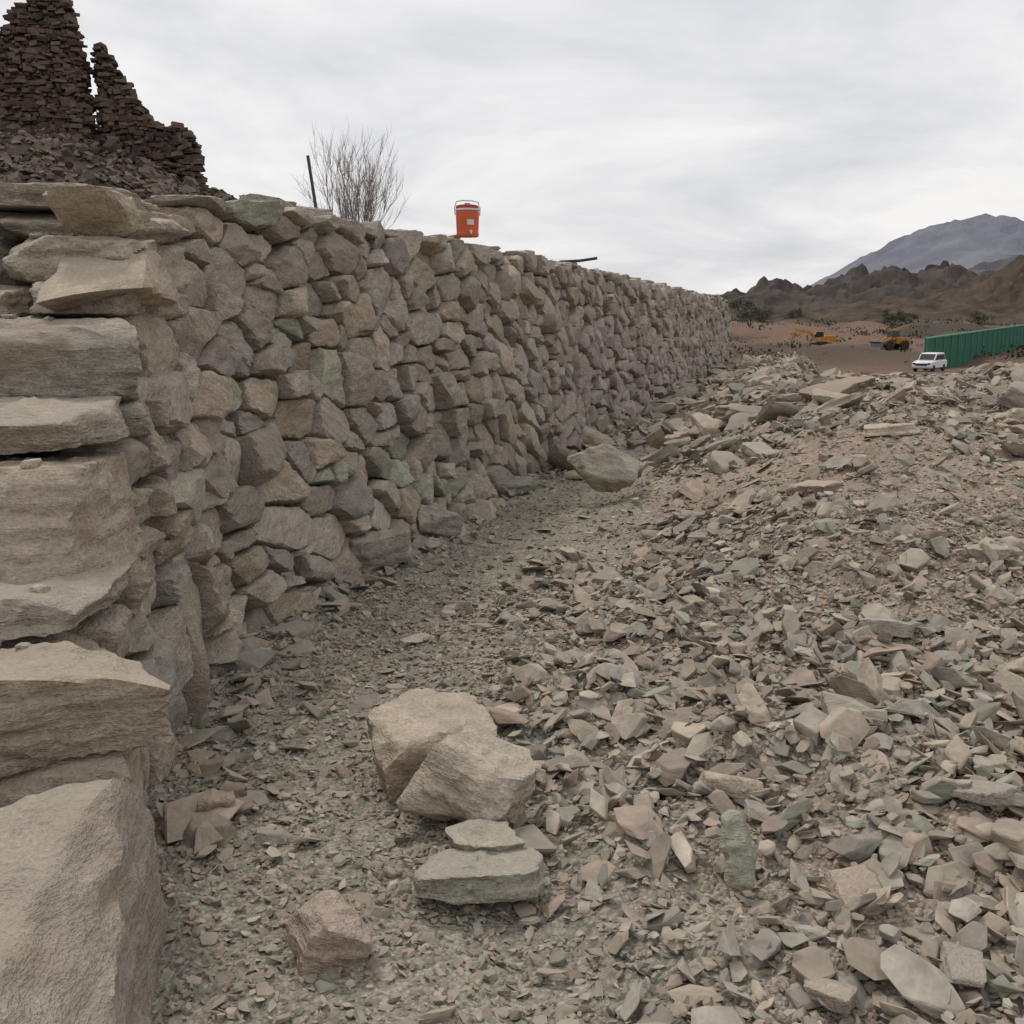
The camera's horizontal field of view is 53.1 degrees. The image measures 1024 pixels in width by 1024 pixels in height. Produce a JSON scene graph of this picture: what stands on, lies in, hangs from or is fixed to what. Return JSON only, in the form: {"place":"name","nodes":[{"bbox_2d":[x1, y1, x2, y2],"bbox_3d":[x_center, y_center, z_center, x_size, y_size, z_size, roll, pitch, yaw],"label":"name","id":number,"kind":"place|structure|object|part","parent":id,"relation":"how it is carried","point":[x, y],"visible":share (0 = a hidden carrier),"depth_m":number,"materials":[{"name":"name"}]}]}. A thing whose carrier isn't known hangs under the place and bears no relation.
{"place":"outdoors","nodes":[
{"label":"outdoors","id":0,"kind":"place"},
{"bbox_2d":[0,135,1023,1023],"bbox_3d":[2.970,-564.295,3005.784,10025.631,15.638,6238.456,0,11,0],"label":"ground","id":1,"kind":"structure","parent":0,"point":[852,353],"depth_m":3.66,"materials":[{"name":"grey gravel"}]},
{"bbox_2d":[0,0,99,141],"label":"ruined stone tower","id":2,"kind":"structure","parent":1,"relation":"on","point":[45,79],"depth_m":32.80,"materials":[{"name":"stone"}]},
{"bbox_2d":[0,182,231,1023],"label":"stepped stone buttress","id":3,"kind":"structure","parent":1,"relation":"on","point":[114,607],"depth_m":3.33,"materials":[{"name":"grey stone"}]},
{"bbox_2d":[0,122,243,200],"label":"hillside rubble","id":4,"kind":"object","parent":1,"relation":"on","point":[149,182],"visible":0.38,"depth_m":30.36,"materials":[{"name":"stone"}]},
{"bbox_2d":[86,42,208,186],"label":"ruined stone tower","id":5,"kind":"structure","parent":1,"relation":"on","point":[126,121],"depth_m":33.57,"materials":[{"name":"stone"}]},
{"bbox_2d":[195,788,235,819],"bbox_3d":[-1.028,1.019,3.529,0.151,0.102,0.112,-2,11,-10],"label":"boulder","id":6,"kind":"object","parent":1,"relation":"on","point":[211,799],"visible":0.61,"depth_m":3.50,"materials":[{"name":"stone"}]},
{"bbox_2d":[285,890,372,974],"bbox_3d":[-0.495,1.141,2.773,0.218,0.210,0.205,-7,13,-33],"label":"boulder","id":7,"kind":"object","parent":1,"relation":"on","point":[326,930],"visible":1,"depth_m":2.72,"materials":[{"name":"stone"}]},
{"bbox_2d":[293,123,408,228],"bbox_3d":[-1.821,-3.618,11.527,1.353,1.620,1.108,-5,12,-23],"label":"bare shrub","id":8,"kind":"object","parent":1,"relation":"on","point":[367,207],"visible":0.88,"depth_m":11.42,"materials":[{"name":"grey plant"}]},
{"bbox_2d":[349,524,411,570],"bbox_3d":[-0.929,0.270,7.098,0.518,0.312,0.282,-4,11,-18],"label":"boulder","id":9,"kind":"object","parent":1,"relation":"on","point":[382,548],"visible":0.77,"depth_m":7.01,"materials":[{"name":"stone"}]},
{"bbox_2d":[36,186,735,668],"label":"dry stone wall","id":10,"kind":"structure","parent":1,"relation":"on","point":[340,380],"depth_m":7.02,"materials":[{"name":"grey stone"}]},
{"bbox_2d":[306,155,317,207],"bbox_3d":[-1.672,-2.511,8.686,0.112,0.982,0.028,0,11,0],"label":"steel post","id":11,"kind":"object","parent":10,"relation":"on","point":[311,181],"visible":0.4,"depth_m":8.62,"materials":[{"name":"grey metal"}]},
{"bbox_2d":[454,200,480,237],"bbox_3d":[-0.420,-2.767,9.656,0.225,0.337,0.225,5,12,23],"label":"water cooler","id":12,"kind":"object","parent":10,"relation":"on","point":[467,219],"visible":1,"depth_m":9.58,"materials":[{"name":"orange plastic"}]},
{"bbox_2d":[560,257,597,262],"bbox_3d":[0.936,-3.545,14.404,0.535,0.090,0.060,0,11,0],"label":"iron pipe","id":13,"kind":"object","parent":10,"relation":"on","point":[583,260],"visible":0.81,"depth_m":14.39,"materials":[{"name":"metal"}]},
{"bbox_2d":[367,688,496,801],"bbox_3d":[-0.309,0.891,3.886,0.496,0.334,0.398,-5,12,-24],"label":"boulder","id":14,"kind":"object","parent":1,"relation":"on","point":[407,731],"visible":0.66,"depth_m":3.79,"materials":[{"name":"stone"}]},
{"bbox_2d":[416,504,463,537],"bbox_3d":[-0.619,0.075,8.145,0.407,0.306,0.288,-7,13,-34],"label":"boulder","id":15,"kind":"object","parent":1,"relation":"on","point":[435,522],"visible":0.72,"depth_m":8.04,"materials":[{"name":"stone"}]},
{"bbox_2d":[395,718,541,823],"bbox_3d":[-0.134,0.957,3.522,0.443,0.394,0.343,4,11,18],"label":"boulder","id":16,"kind":"object","parent":1,"relation":"on","point":[472,769],"visible":0.9,"depth_m":3.42,"materials":[{"name":"stone"}]},
{"bbox_2d":[412,847,545,904],"bbox_3d":[-0.097,1.095,3.110,0.404,0.109,0.240,0,11,0],"label":"stone slab","id":17,"kind":"object","parent":1,"relation":"on","point":[461,876],"depth_m":3.03,"materials":[{"name":"grey stone"}]},
{"bbox_2d":[445,819,525,850],"bbox_3d":[-0.086,1.047,3.255,0.260,0.073,0.182,0,11,0],"label":"stone slab","id":18,"kind":"object","parent":1,"relation":"on","point":[473,835],"depth_m":3.24,"materials":[{"name":"grey stone"}]},
{"bbox_2d":[148,350,1023,1023],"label":"stone rubble","id":19,"kind":"object","parent":1,"relation":"on","point":[796,708],"visible":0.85,"depth_m":4.02,"materials":[{"name":"grey stone"}]},
{"bbox_2d":[567,443,639,491],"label":"boulder","id":20,"kind":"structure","parent":1,"relation":"on","point":[604,467],"depth_m":9.00,"materials":[{"name":"grey stone"}]},
{"bbox_2d":[719,809,757,890],"bbox_3d":[0.667,0.998,3.030,0.119,0.198,0.164,0,11,0],"label":"stone slab","id":21,"kind":"object","parent":1,"relation":"on","point":[737,849],"depth_m":3.00,"materials":[{"name":"grey stone"}]},
{"bbox_2d":[728,293,758,320],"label":"acacia tree","id":22,"kind":"object","parent":1,"relation":"on","point":[739,302],"visible":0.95,"depth_m":278.02,"materials":[{"name":"green plant"}]},
{"bbox_2d":[734,307,766,326],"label":"acacia tree","id":23,"kind":"object","parent":1,"relation":"on","point":[752,316],"visible":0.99,"depth_m":244.92,"materials":[{"name":"green plant"}]},
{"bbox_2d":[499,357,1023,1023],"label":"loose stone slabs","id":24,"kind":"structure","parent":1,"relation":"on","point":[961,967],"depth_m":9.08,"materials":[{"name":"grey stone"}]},
{"bbox_2d":[752,308,775,321],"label":"acacia tree","id":25,"kind":"object","parent":1,"relation":"on","point":[764,313],"visible":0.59,"depth_m":293.71,"materials":[{"name":"green plant"}]},
{"bbox_2d":[785,307,802,318],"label":"acacia tree","id":26,"kind":"object","parent":1,"relation":"on","point":[792,315],"visible":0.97,"depth_m":304.15,"materials":[{"name":"green plant"}]},
{"bbox_2d":[789,329,835,344],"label":"excavator","id":27,"kind":"object","parent":1,"relation":"on","point":[820,337],"visible":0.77,"depth_m":184.35,"materials":[{"name":"metal"}]},
{"bbox_2d":[814,332,822,337],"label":"cab window","id":28,"kind":"structure","parent":27,"relation":"in","point":[818,334],"depth_m":184.16,"materials":[{"name":"black glass"}]},
{"bbox_2d":[731,312,1023,365],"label":"desert scrub","id":29,"kind":"object","parent":1,"relation":"on","point":[1019,355],"visible":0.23,"depth_m":212.64,"materials":[{"name":"brown plant"}]},
{"bbox_2d":[869,329,910,350],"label":"wheel loader","id":30,"kind":"object","parent":1,"relation":"on","point":[893,339],"visible":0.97,"depth_m":162.07,"materials":[{"name":"metal"}]},
{"bbox_2d":[887,331,899,336],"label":"cab window","id":31,"kind":"structure","parent":30,"relation":"in","point":[890,333],"depth_m":162.08,"materials":[{"name":"grey glass"}]},
{"bbox_2d":[879,308,906,325],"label":"acacia tree","id":32,"kind":"object","parent":1,"relation":"on","point":[896,316],"visible":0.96,"depth_m":278.98,"materials":[{"name":"green plant"}]},
{"bbox_2d":[899,311,920,322],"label":"acacia tree","id":33,"kind":"object","parent":1,"relation":"on","point":[913,315],"visible":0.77,"depth_m":283.97,"materials":[{"name":"green plant"}]},
{"bbox_2d":[912,352,946,371],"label":"parked car","id":34,"kind":"object","parent":1,"relation":"on","point":[925,361],"visible":0.99,"depth_m":98.14,"materials":[{"name":"white paint"}]},
{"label":"side windows","id":35,"kind":"part","parent":34,"relation":"part of","materials":[{"name":"black glass"}]},
{"bbox_2d":[923,324,1023,369],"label":"green site fence","id":36,"kind":"object","parent":1,"relation":"on","point":[959,349],"visible":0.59,"depth_m":134.08,"materials":[{"name":"green metal"}]},
{"bbox_2d":[970,309,995,324],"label":"acacia tree","id":37,"kind":"object","parent":1,"relation":"on","point":[982,315],"visible":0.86,"depth_m":279.41,"materials":[{"name":"green plant"}]},
{"bbox_2d":[0,0,1023,294],"label":"sky","id":38,"kind":"structure","parent":0,"point":[713,147],"materials":[{"name":"white"}]},
{"bbox_2d":[719,261,995,316],"bbox_3d":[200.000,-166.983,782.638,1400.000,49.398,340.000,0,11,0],"label":"rocky hill","id":39,"kind":"structure","parent":0,"point":[850,286],"depth_m":723.31,"materials":[{"name":"brown stone"}]},
{"bbox_2d":[721,213,1023,294],"bbox_3d":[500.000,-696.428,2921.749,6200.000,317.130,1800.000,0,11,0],"label":"mountain","id":40,"kind":"structure","parent":0,"point":[971,242],"depth_m":2734.60,"materials":[{"name":"grey stone"}]},
{"bbox_2d":[731,255,1023,325],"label":"rocky hill","id":41,"kind":"structure","parent":0,"point":[999,293],"depth_m":386.09,"materials":[{"name":"brown stone"}]},
{"bbox_2d":[968,255,1023,274],"bbox_3d":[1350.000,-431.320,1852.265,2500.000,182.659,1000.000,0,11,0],"label":"mountain","id":42,"kind":"structure","parent":0,"point":[979,268],"depth_m":1849.28,"materials":[{"name":"grey stone"}]}
]}

